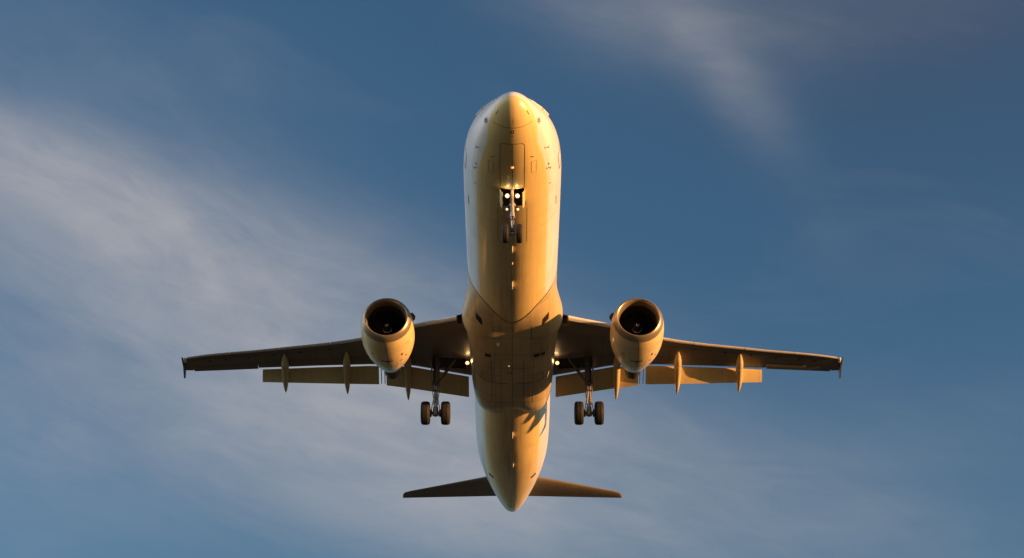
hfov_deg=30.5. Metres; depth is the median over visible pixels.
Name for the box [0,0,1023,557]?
sky
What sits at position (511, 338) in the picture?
airliner
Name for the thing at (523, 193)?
gear door
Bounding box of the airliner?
[181,92,842,511]
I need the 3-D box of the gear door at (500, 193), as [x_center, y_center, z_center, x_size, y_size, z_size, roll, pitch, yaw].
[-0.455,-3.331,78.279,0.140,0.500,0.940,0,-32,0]
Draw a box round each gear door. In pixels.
[499,188,502,208]
[522,189,524,208]

